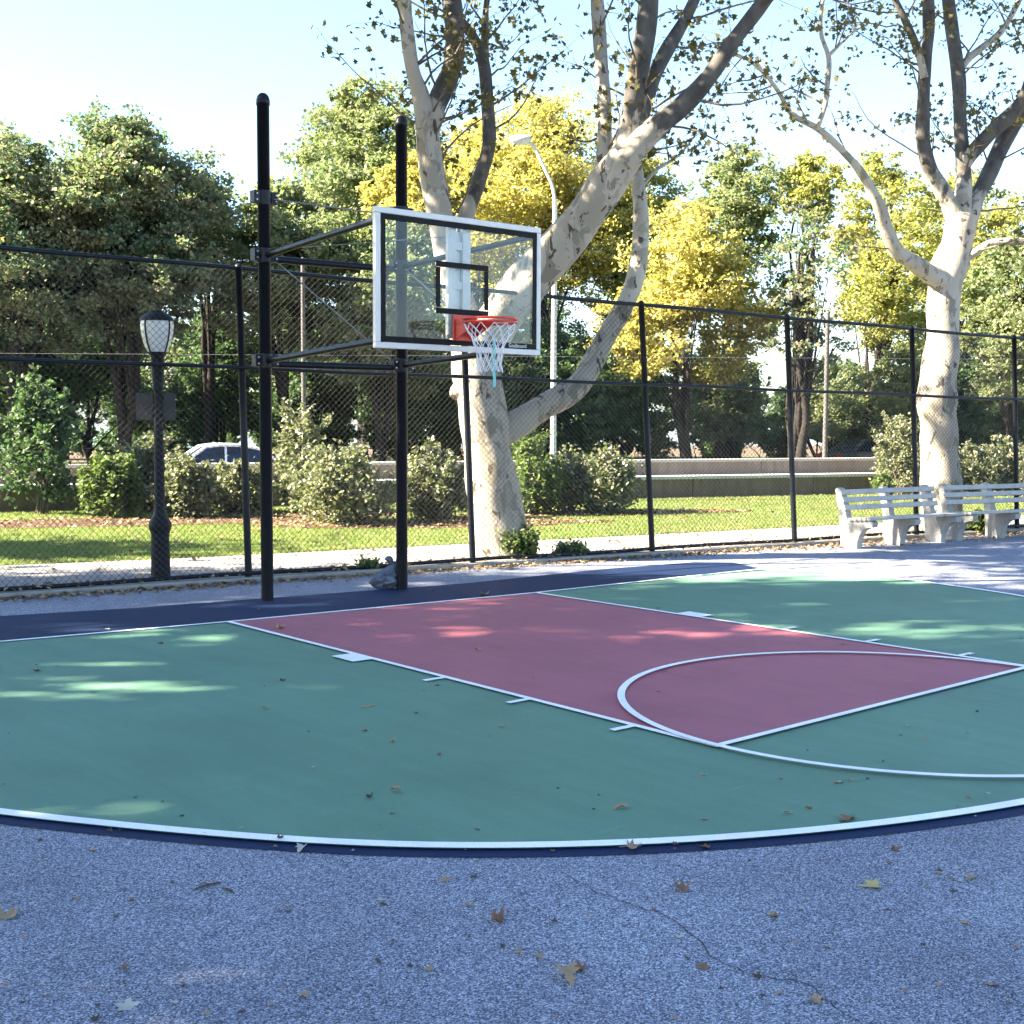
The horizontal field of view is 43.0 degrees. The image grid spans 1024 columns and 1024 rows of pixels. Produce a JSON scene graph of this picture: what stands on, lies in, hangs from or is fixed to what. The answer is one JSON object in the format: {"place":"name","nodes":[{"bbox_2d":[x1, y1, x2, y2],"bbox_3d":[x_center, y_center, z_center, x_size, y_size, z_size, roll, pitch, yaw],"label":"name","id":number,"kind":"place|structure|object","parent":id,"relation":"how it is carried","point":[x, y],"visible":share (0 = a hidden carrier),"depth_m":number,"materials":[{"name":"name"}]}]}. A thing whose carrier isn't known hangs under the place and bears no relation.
{"place":"outdoors","nodes":[
{"label":"outdoors","id":0,"kind":"place"},
{"bbox_2d":[1,424,821,448],"bbox_3d":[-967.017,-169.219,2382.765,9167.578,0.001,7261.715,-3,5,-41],"label":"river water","id":1,"kind":"structure","parent":0,"point":[355,440],"depth_m":425.97,"materials":[{"name":"liquid"}]},
{"bbox_2d":[3,446,827,564],"bbox_3d":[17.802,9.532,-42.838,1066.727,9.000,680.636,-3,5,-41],"label":"ground","id":2,"kind":"structure","parent":0,"point":[83,459],"depth_m":85.50,"materials":[{"name":"soil"}]},
{"bbox_2d":[0,95,255,450],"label":"broadleaf tree","id":3,"kind":"object","parent":2,"relation":"on","point":[137,196],"visible":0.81,"depth_m":43.11,"materials":[{"name":"green plant"}]},
{"bbox_2d":[83,307,183,450],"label":"broadleaf tree","id":4,"kind":"object","parent":2,"relation":"on","point":[110,415],"visible":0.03,"depth_m":70.87,"materials":[{"name":"green plant"}]},
{"bbox_2d":[140,310,173,576],"bbox_3d":[-3.898,-0.704,14.334,0.372,3.024,0.372,-3,5,-41],"label":"street lamp","id":5,"kind":"object","parent":2,"relation":"on","point":[150,339],"visible":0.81,"depth_m":14.28,"materials":[{"name":"metal"}]},
{"bbox_2d":[136,393,153,419],"bbox_3d":[-4.027,-1.161,14.309,0.225,0.300,0.029,0,4,0],"label":"sign","id":6,"kind":"object","parent":5,"relation":"attached to","point":[143,412],"visible":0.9,"depth_m":14.30,"materials":[{"name":"metal"}]},
{"bbox_2d":[162,393,175,419],"bbox_3d":[-3.791,-1.161,14.309,0.175,0.300,0.029,0,4,0],"label":"sign","id":7,"kind":"object","parent":5,"relation":"attached to","point":[170,405],"visible":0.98,"depth_m":14.29,"materials":[{"name":"metal"}]},
{"bbox_2d":[140,316,254,432],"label":"broadleaf tree","id":8,"kind":"object","parent":2,"relation":"on","point":[173,353],"visible":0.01,"depth_m":69.50,"materials":[{"name":"green plant"}]},
{"bbox_2d":[294,210,450,461],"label":"broadleaf tree","id":9,"kind":"object","parent":2,"relation":"on","point":[359,253],"visible":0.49,"depth_m":45.69,"materials":[{"name":"green plant"}]},
{"bbox_2d":[55,456,813,463],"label":"verge","id":10,"kind":"structure","parent":2,"relation":"on","point":[371,460],"depth_m":73.17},
{"bbox_2d":[0,316,50,407],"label":"broadleaf tree","id":11,"kind":"object","parent":10,"relation":"on","point":[3,355],"visible":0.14,"depth_m":46.84,"materials":[{"name":"green plant"}]},
{"bbox_2d":[0,327,79,463],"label":"broadleaf tree","id":12,"kind":"object","parent":10,"relation":"on","point":[42,379],"visible":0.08,"depth_m":48.51,"materials":[{"name":"green plant"}]},
{"bbox_2d":[0,118,144,464],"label":"broadleaf tree","id":13,"kind":"object","parent":10,"relation":"on","point":[16,178],"visible":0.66,"depth_m":42.02,"materials":[{"name":"green plant"}]},
{"bbox_2d":[1,309,176,463],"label":"broadleaf tree","id":14,"kind":"object","parent":10,"relation":"on","point":[95,381],"visible":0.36,"depth_m":50.13,"materials":[{"name":"green plant"}]},
{"bbox_2d":[64,416,152,459],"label":"bush","id":15,"kind":"object","parent":10,"relation":"on","point":[84,428],"visible":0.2,"depth_m":56.92,"materials":[{"name":"green plant"}]},
{"bbox_2d":[93,408,203,454],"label":"bush","id":16,"kind":"object","parent":10,"relation":"on","point":[194,439],"visible":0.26,"depth_m":55.36,"materials":[{"name":"green plant"}]},
{"bbox_2d":[162,171,253,443],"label":"broadleaf tree","id":17,"kind":"object","parent":10,"relation":"on","point":[208,399],"visible":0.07,"depth_m":49.65,"materials":[{"name":"green plant"}]},
{"bbox_2d":[153,308,276,442],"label":"broadleaf tree","id":18,"kind":"object","parent":10,"relation":"on","point":[219,386],"visible":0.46,"depth_m":52.83,"materials":[{"name":"green plant"}]},
{"bbox_2d":[200,174,356,448],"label":"broadleaf tree","id":19,"kind":"object","parent":10,"relation":"on","point":[283,215],"visible":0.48,"depth_m":46.39,"materials":[{"name":"green plant"}]},
{"bbox_2d":[248,403,355,455],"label":"bush","id":20,"kind":"object","parent":10,"relation":"on","point":[273,441],"visible":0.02,"depth_m":58.25,"materials":[{"name":"green plant"}]},
{"bbox_2d":[247,304,371,453],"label":"broadleaf tree","id":21,"kind":"object","parent":10,"relation":"on","point":[339,418],"visible":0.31,"depth_m":53.09,"materials":[{"name":"green plant"}]},
{"bbox_2d":[276,71,446,459],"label":"broadleaf tree","id":22,"kind":"object","parent":10,"relation":"on","point":[345,169],"visible":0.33,"depth_m":60.72,"materials":[{"name":"green plant"}]},
{"bbox_2d":[326,422,424,461],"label":"bush","id":23,"kind":"object","parent":10,"relation":"on","point":[389,451],"visible":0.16,"depth_m":56.11,"materials":[{"name":"green plant"}]},
{"bbox_2d":[344,309,461,459],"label":"broadleaf tree","id":24,"kind":"object","parent":10,"relation":"on","point":[436,409],"visible":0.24,"depth_m":50.45,"materials":[{"name":"green plant"}]},
{"bbox_2d":[355,149,457,459],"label":"broadleaf tree","id":25,"kind":"object","parent":10,"relation":"on","point":[384,190],"visible":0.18,"depth_m":50.82,"materials":[{"name":"yellow plant"}]},
{"bbox_2d":[361,395,463,460],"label":"bush","id":26,"kind":"object","parent":10,"relation":"on","point":[373,440],"visible":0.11,"depth_m":54.60,"materials":[{"name":"green plant"}]},
{"bbox_2d":[431,113,532,307],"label":"broadleaf tree","id":27,"kind":"object","parent":10,"relation":"on","point":[450,153],"visible":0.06,"depth_m":58.62,"materials":[{"name":"yellow plant"}]},
{"bbox_2d":[506,298,588,457],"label":"broadleaf tree","id":28,"kind":"object","parent":10,"relation":"on","point":[560,319],"visible":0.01,"depth_m":70.91,"materials":[{"name":"green plant"}]},
{"bbox_2d":[499,316,601,457],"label":"broadleaf tree","id":29,"kind":"object","parent":10,"relation":"on","point":[523,397],"visible":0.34,"depth_m":50.88,"materials":[{"name":"green plant"}]},
{"bbox_2d":[444,82,657,457],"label":"broadleaf tree","id":30,"kind":"object","parent":10,"relation":"on","point":[508,204],"visible":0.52,"depth_m":53.67,"materials":[{"name":"yellow plant"}]},
{"bbox_2d":[561,289,692,452],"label":"broadleaf tree","id":31,"kind":"object","parent":10,"relation":"on","point":[587,342],"visible":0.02,"depth_m":68.70,"materials":[{"name":"green plant"}]},
{"bbox_2d":[577,151,688,458],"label":"broadleaf tree","id":32,"kind":"object","parent":10,"relation":"on","point":[661,180],"visible":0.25,"depth_m":55.86,"materials":[{"name":"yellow plant"}]},
{"bbox_2d":[590,400,678,458],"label":"bush","id":33,"kind":"object","parent":10,"relation":"on","point":[660,430],"visible":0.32,"depth_m":54.59,"materials":[{"name":"green plant"}]},
{"bbox_2d":[654,401,757,458],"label":"bush","id":34,"kind":"object","parent":10,"relation":"on","point":[737,448],"visible":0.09,"depth_m":60.51,"materials":[{"name":"green plant"}]},
{"bbox_2d":[651,346,770,458],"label":"broadleaf tree","id":35,"kind":"object","parent":10,"relation":"on","point":[693,398],"visible":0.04,"depth_m":66.72,"materials":[{"name":"green plant"}]},
{"bbox_2d":[680,136,791,458],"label":"broadleaf tree","id":36,"kind":"object","parent":10,"relation":"on","point":[739,200],"visible":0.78,"depth_m":63.72,"materials":[{"name":"green plant"}]},
{"bbox_2d":[697,415,808,457],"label":"bush","id":37,"kind":"object","parent":10,"relation":"on","point":[769,448],"visible":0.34,"depth_m":58.48,"materials":[{"name":"green plant"}]},
{"bbox_2d":[753,386,812,439],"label":"tree","id":38,"kind":"object","parent":10,"relation":"on","point":[780,399],"visible":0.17,"depth_m":72.78,"materials":[{"name":"green plant"}]},
{"bbox_2d":[771,147,850,456],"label":"broadleaf tree","id":39,"kind":"object","parent":10,"relation":"on","point":[818,186],"visible":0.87,"depth_m":62.46,"materials":[{"name":"yellow plant"}]},
{"bbox_2d":[769,407,882,451],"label":"bush","id":40,"kind":"object","parent":10,"relation":"on","point":[782,438],"visible":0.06,"depth_m":56.91,"materials":[{"name":"green plant"}]},
{"bbox_2d":[869,302,971,393],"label":"broadleaf tree","id":41,"kind":"object","parent":10,"relation":"on","point":[916,310],"visible":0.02,"depth_m":69.69,"materials":[{"name":"green plant"}]},
{"bbox_2d":[0,457,1019,511],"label":"retaining wall","id":42,"kind":"structure","parent":2,"relation":"on","point":[23,502],"depth_m":31.60,"materials":[{"name":"concrete"}]},
{"bbox_2d":[0,245,1023,591],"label":"chain link fence","id":43,"kind":"object","parent":2,"relation":"on","point":[240,367],"visible":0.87,"depth_m":16.26,"materials":[{"name":"black metal"}]},
{"bbox_2d":[0,527,1023,597],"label":"kerb","id":44,"kind":"structure","parent":2,"relation":"on","point":[201,581],"depth_m":15.87,"materials":[{"name":"concrete"}]},
{"bbox_2d":[3,524,1019,590],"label":"leaf litter","id":45,"kind":"object","parent":44,"relation":"on","point":[213,575],"visible":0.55,"depth_m":15.47,"materials":[{"name":"plant"}]},
{"bbox_2d":[494,517,540,558],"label":"weed clump","id":46,"kind":"object","parent":2,"relation":"on","point":[530,547],"visible":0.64,"depth_m":16.67,"materials":[{"name":"green plant"}]},
{"bbox_2d":[552,538,590,555],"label":"weed clump","id":47,"kind":"object","parent":2,"relation":"on","point":[582,548],"visible":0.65,"depth_m":17.15,"materials":[{"name":"green plant"}]},
{"bbox_2d":[557,340,672,459],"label":"broadleaf tree","id":48,"kind":"object","parent":2,"relation":"on","point":[615,409],"visible":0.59,"depth_m":48.57,"materials":[{"name":"green plant"}]},
{"bbox_2d":[311,0,925,556],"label":"plane tree","id":49,"kind":"object","parent":2,"relation":"on","point":[567,236],"visible":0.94,"depth_m":16.54,"materials":[{"name":"beige plant"}]},
{"bbox_2d":[582,195,790,458],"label":"broadleaf tree","id":50,"kind":"object","parent":2,"relation":"on","point":[701,269],"visible":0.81,"depth_m":46.70,"materials":[{"name":"yellow plant"}]},
{"bbox_2d":[685,352,783,458],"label":"broadleaf tree","id":51,"kind":"object","parent":2,"relation":"on","point":[732,416],"visible":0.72,"depth_m":51.09,"materials":[{"name":"green plant"}]},
{"bbox_2d":[746,196,862,457],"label":"broadleaf tree","id":52,"kind":"object","parent":2,"relation":"on","point":[804,290],"visible":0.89,"depth_m":45.26,"materials":[{"name":"green plant"}]},
{"bbox_2d":[785,352,873,457],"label":"bush","id":53,"kind":"object","parent":2,"relation":"on","point":[838,426],"visible":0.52,"depth_m":52.83,"materials":[{"name":"green plant"}]},
{"bbox_2d":[667,0,1023,530],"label":"plane tree","id":54,"kind":"object","parent":2,"relation":"on","point":[942,275],"visible":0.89,"depth_m":21.42,"materials":[{"name":"beige plant"}]},
{"bbox_2d":[801,144,959,438],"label":"broadleaf tree","id":55,"kind":"object","parent":2,"relation":"on","point":[884,297],"visible":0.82,"depth_m":51.41,"materials":[{"name":"yellow plant"}]},
{"bbox_2d":[856,335,923,446],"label":"broadleaf tree","id":56,"kind":"object","parent":2,"relation":"on","point":[892,384],"visible":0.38,"depth_m":49.45,"materials":[{"name":"green plant"}]},
{"bbox_2d":[893,167,1023,449],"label":"broadleaf tree","id":57,"kind":"object","parent":2,"relation":"on","point":[989,219],"visible":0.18,"depth_m":56.11,"materials":[{"name":"yellow plant"}]},
{"bbox_2d":[967,507,984,534],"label":"weed clump","id":58,"kind":"object","parent":2,"relation":"on","point":[978,525],"visible":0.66,"depth_m":21.14,"materials":[{"name":"green plant"}]},
{"bbox_2d":[956,355,1023,447],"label":"broadleaf tree","id":59,"kind":"object","parent":2,"relation":"on","point":[979,412],"visible":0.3,"depth_m":48.78,"materials":[{"name":"green plant"}]},
{"bbox_2d":[957,226,1023,443],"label":"broadleaf tree","id":60,"kind":"object","parent":2,"relation":"on","point":[1001,314],"visible":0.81,"depth_m":46.13,"materials":[{"name":"green plant"}]},
{"bbox_2d":[0,532,1023,1023],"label":"asphalt","id":61,"kind":"structure","parent":0,"point":[252,946],"depth_m":4.76,"materials":[{"name":"asphalt"}]},
{"bbox_2d":[368,556,396,587],"bbox_3d":[-1.353,0.635,14.121,0.428,0.381,0.243,-1,4,-13],"label":"plastic bag","id":62,"kind":"object","parent":61,"relation":"on","point":[385,577],"visible":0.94,"depth_m":14.06,"materials":[{"name":"plastic"}]},
{"bbox_2d":[0,530,1023,601],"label":"leaf litter","id":63,"kind":"object","parent":61,"relation":"on","point":[194,586],"visible":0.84,"depth_m":15.93,"materials":[{"name":"plant"}]},
{"bbox_2d":[0,562,1023,856],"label":"court apron","id":64,"kind":"object","parent":61,"relation":"on","point":[38,626],"visible":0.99,"depth_m":11.80,"materials":[{"name":"paint"}]},
{"bbox_2d":[250,93,540,600],"bbox_3d":[-0.989,-1.568,12.413,1.967,5.050,2.963,-3,5,-41],"label":"basketball hoop","id":65,"kind":"object","parent":64,"relation":"on","point":[465,326],"visible":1,"depth_m":12.81,"materials":[{"name":"black metal"}]},
{"bbox_2d":[0,570,1023,848],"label":"court green","id":66,"kind":"object","parent":64,"relation":"on","point":[190,732],"visible":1,"depth_m":7.39,"materials":[{"name":"paint"}]},
{"bbox_2d":[0,569,1023,847],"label":"court line","id":67,"kind":"object","parent":66,"relation":"on","point":[512,845],"visible":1,"depth_m":5.79,"materials":[{"name":"paint"}]},
{"bbox_2d":[233,593,1022,744],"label":"court key","id":68,"kind":"object","parent":66,"relation":"on","point":[593,656],"visible":1,"depth_m":9.97,"materials":[{"name":"paint"}]},
{"bbox_2d":[225,592,1022,746],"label":"court line","id":69,"kind":"object","parent":68,"relation":"on","point":[352,656],"visible":1,"depth_m":9.91,"materials":[{"name":"paint"}]},
{"bbox_2d":[714,667,1023,745],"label":"court line","id":70,"kind":"object","parent":68,"relation":"on","point":[854,710],"visible":1,"depth_m":8.25,"materials":[{"name":"paint"}]},
{"bbox_2d":[617,651,1023,776],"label":"court line","id":71,"kind":"object","parent":66,"relation":"on","point":[622,698],"visible":1,"depth_m":7.65,"materials":[{"name":"paint"}]},
{"bbox_2d":[553,960,579,985],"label":"fallen leaf","id":72,"kind":"object","parent":61,"relation":"on","point":[568,971],"visible":1,"depth_m":4.30,"materials":[{"name":"plant"}]},
{"bbox_2d":[569,876,858,1020],"bbox_3d":[0.651,1.523,4.635,0.125,0.001,1.519,-3,5,-34],"label":"asphalt crack","id":73,"kind":"object","parent":61,"relation":"on","point":[719,959],"visible":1,"depth_m":4.51,"materials":[{"name":"asphalt"}]},
{"bbox_2d":[835,484,963,548],"bbox_3d":[5.758,0.061,19.309,2.083,0.865,0.715,-3,5,-34],"label":"park bench","id":74,"kind":"object","parent":61,"relation":"on","point":[896,528],"visible":1,"depth_m":19.28,"materials":[{"name":"concrete"}]},
{"bbox_2d":[938,481,1023,540],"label":"park bench","id":75,"kind":"object","parent":61,"relation":"on","point":[997,522],"visible":0.87,"depth_m":20.44,"materials":[{"name":"paint"}]},
{"bbox_2d":[0,515,1023,586],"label":"path","id":76,"kind":"structure","parent":0,"point":[115,572],"depth_m":17.09,"materials":[{"name":"concrete"}]},
{"bbox_2d":[0,490,1023,565],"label":"lawn","id":77,"kind":"structure","parent":0,"point":[222,543],"depth_m":20.84,"materials":[{"name":"plant"}]},
{"bbox_2d":[0,365,93,513],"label":"shrub","id":78,"kind":"object","parent":77,"relation":"on","point":[55,431],"visible":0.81,"depth_m":24.37,"materials":[{"name":"green plant"}]},
{"bbox_2d":[70,450,146,518],"bbox_3d":[-7.387,-0.507,23.847,1.304,1.262,1.195,-3,5,-41],"label":"shrub","id":79,"kind":"object","parent":77,"relation":"on","point":[112,495],"visible":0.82,"depth_m":23.65,"materials":[{"name":"green plant"}]},
{"bbox_2d":[111,430,180,511],"bbox_3d":[-7.094,-0.806,25.393,1.468,1.635,1.344,1,4,4],"label":"shrub","id":80,"kind":"object","parent":77,"relation":"on","point":[144,451],"visible":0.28,"depth_m":25.15,"materials":[{"name":"green plant"}]},
{"bbox_2d":[0,512,394,528],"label":"mulch bed","id":81,"kind":"object","parent":77,"relation":"on","point":[257,518],"visible":0.31,"depth_m":22.96,"materials":[{"name":"soil"}]},
{"bbox_2d":[144,450,222,516],"bbox_3d":[-6.032,-0.510,23.923,1.479,1.279,1.266,-3,5,-41],"label":"shrub","id":82,"kind":"object","parent":81,"relation":"on","point":[191,490],"visible":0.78,"depth_m":23.73,"materials":[{"name":"green plant"}]},
{"bbox_2d":[211,455,275,514],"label":"shrub","id":83,"kind":"object","parent":77,"relation":"on","point":[236,489],"visible":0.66,"depth_m":24.70,"materials":[{"name":"green plant"}]},
{"bbox_2d":[272,397,349,510],"bbox_3d":[-4.060,-1.128,25.598,1.682,2.277,1.752,-3,5,-41],"label":"shrub","id":84,"kind":"object","parent":77,"relation":"on","point":[286,443],"visible":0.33,"depth_m":25.35,"materials":[{"name":"green plant"}]},
{"bbox_2d":[239,519,613,527],"bbox_3d":[-1.432,0.200,22.777,6.711,0.001,1.890,0,4,-10],"label":"mulch bed","id":85,"kind":"object","parent":77,"relation":"on","point":[378,526],"visible":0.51,"depth_m":22.58,"materials":[{"name":"soil"}]},
{"bbox_2d":[278,436,414,525],"bbox_3d":[-3.102,-0.548,22.645,2.219,1.565,2.498,-3,5,-41],"label":"shrub","id":86,"kind":"object","parent":85,"relation":"on","point":[335,472],"visible":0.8,"depth_m":22.32,"materials":[{"name":"green plant"}]},
{"bbox_2d":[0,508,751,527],"bbox_3d":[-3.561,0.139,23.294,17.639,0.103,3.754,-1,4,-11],"label":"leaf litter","id":87,"kind":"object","parent":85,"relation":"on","point":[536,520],"visible":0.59,"depth_m":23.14,"materials":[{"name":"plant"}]},
{"bbox_2d":[395,436,467,519],"bbox_3d":[-1.361,-0.618,23.749,1.680,1.571,1.565,-3,5,-41],"label":"shrub","id":88,"kind":"object","parent":85,"relation":"on","point":[420,471],"visible":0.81,"depth_m":23.47,"materials":[{"name":"green plant"}]},
{"bbox_2d":[0,492,1022,579],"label":"leaf litter","id":89,"kind":"object","parent":77,"relation":"on","point":[193,559],"visible":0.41,"depth_m":20.55,"materials":[{"name":"plant"}]},
{"bbox_2d":[509,134,556,458],"bbox_3d":[0.599,-4.318,29.122,1.356,8.206,0.615,3,5,35],"label":"street light","id":90,"kind":"object","parent":77,"relation":"on","point":[520,139],"visible":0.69,"depth_m":28.95,"materials":[{"name":"metal"}]},
{"bbox_2d":[447,510,750,516],"bbox_3d":[1.713,0.023,25.445,6.487,0.001,1.288,-1,4,-18],"label":"mulch bed","id":91,"kind":"object","parent":77,"relation":"on","point":[616,513],"visible":0.24,"depth_m":25.24,"materials":[{"name":"soil"}]},
{"bbox_2d":[510,428,570,514],"bbox_3d":[0.419,-0.847,25.058,1.295,1.837,1.488,-2,5,-30],"label":"shrub","id":92,"kind":"object","parent":91,"relation":"on","point":[542,473],"visible":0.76,"depth_m":24.79,"materials":[{"name":"green plant"}]},
{"bbox_2d":[552,441,646,515],"bbox_3d":[1.656,-0.689,25.694,2.359,1.461,2.062,2,4,21],"label":"shrub","id":93,"kind":"object","parent":91,"relation":"on","point":[598,490],"visible":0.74,"depth_m":25.26,"materials":[{"name":"green plant"}]},
{"bbox_2d":[870,470,896,495],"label":"shrub","id":94,"kind":"object","parent":77,"relation":"on","point":[889,485],"visible":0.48,"depth_m":31.29,"materials":[{"name":"green plant"}]},
{"bbox_2d":[868,411,919,494],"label":"shrub","id":95,"kind":"object","parent":77,"relation":"on","point":[900,462],"visible":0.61,"depth_m":31.87,"materials":[{"name":"green plant"}]},
{"bbox_2d":[959,438,1007,491],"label":"shrub","id":96,"kind":"object","parent":77,"relation":"on","point":[983,459],"visible":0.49,"depth_m":32.02,"materials":[{"name":"green plant"}]},
{"bbox_2d":[991,432,1023,490],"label":"shrub","id":97,"kind":"object","parent":77,"relation":"on","point":[1009,459],"visible":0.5,"depth_m":32.30,"materials":[{"name":"green plant"}]},
{"bbox_2d":[0,0,1023,397],"label":"sky","id":98,"kind":"structure","parent":0,"point":[201,67],"materials":[{"name":"white"}]},
{"label":"road","id":99,"kind":"structure","parent":0,"visible":0},
{"bbox_2d":[183,443,275,462],"bbox_3d":[-7.987,-1.113,35.155,4.600,1.500,2.054,-1,4,-22],"label":"car","id":100,"kind":"object","parent":99,"relation":"on","point":[204,449],"visible":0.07,"depth_m":34.54,"materials":[{"name":"white metal"}]},
{"bbox_2d":[301,257,305,459],"bbox_3d":[-6.064,-3.945,37.768,0.143,6.850,0.150,-3,5,-41],"label":"utility pole","id":101,"kind":"object","parent":99,"relation":"on","point":[303,382],"visible":0.31,"depth_m":37.63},
{"bbox_2d":[822,311,829,457],"bbox_3d":[9.145,-3.143,37.825,0.143,5.383,0.150,-3,5,-41],"label":"utility pole","id":102,"kind":"object","parent":99,"relation":"on","point":[826,368],"visible":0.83,"depth_m":37.75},
{"bbox_2d":[815,438,884,457],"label":"car","id":103,"kind":"object","parent":99,"relation":"on","point":[849,447],"visible":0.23,"depth_m":51.41,"materials":[{"name":"black metal"}]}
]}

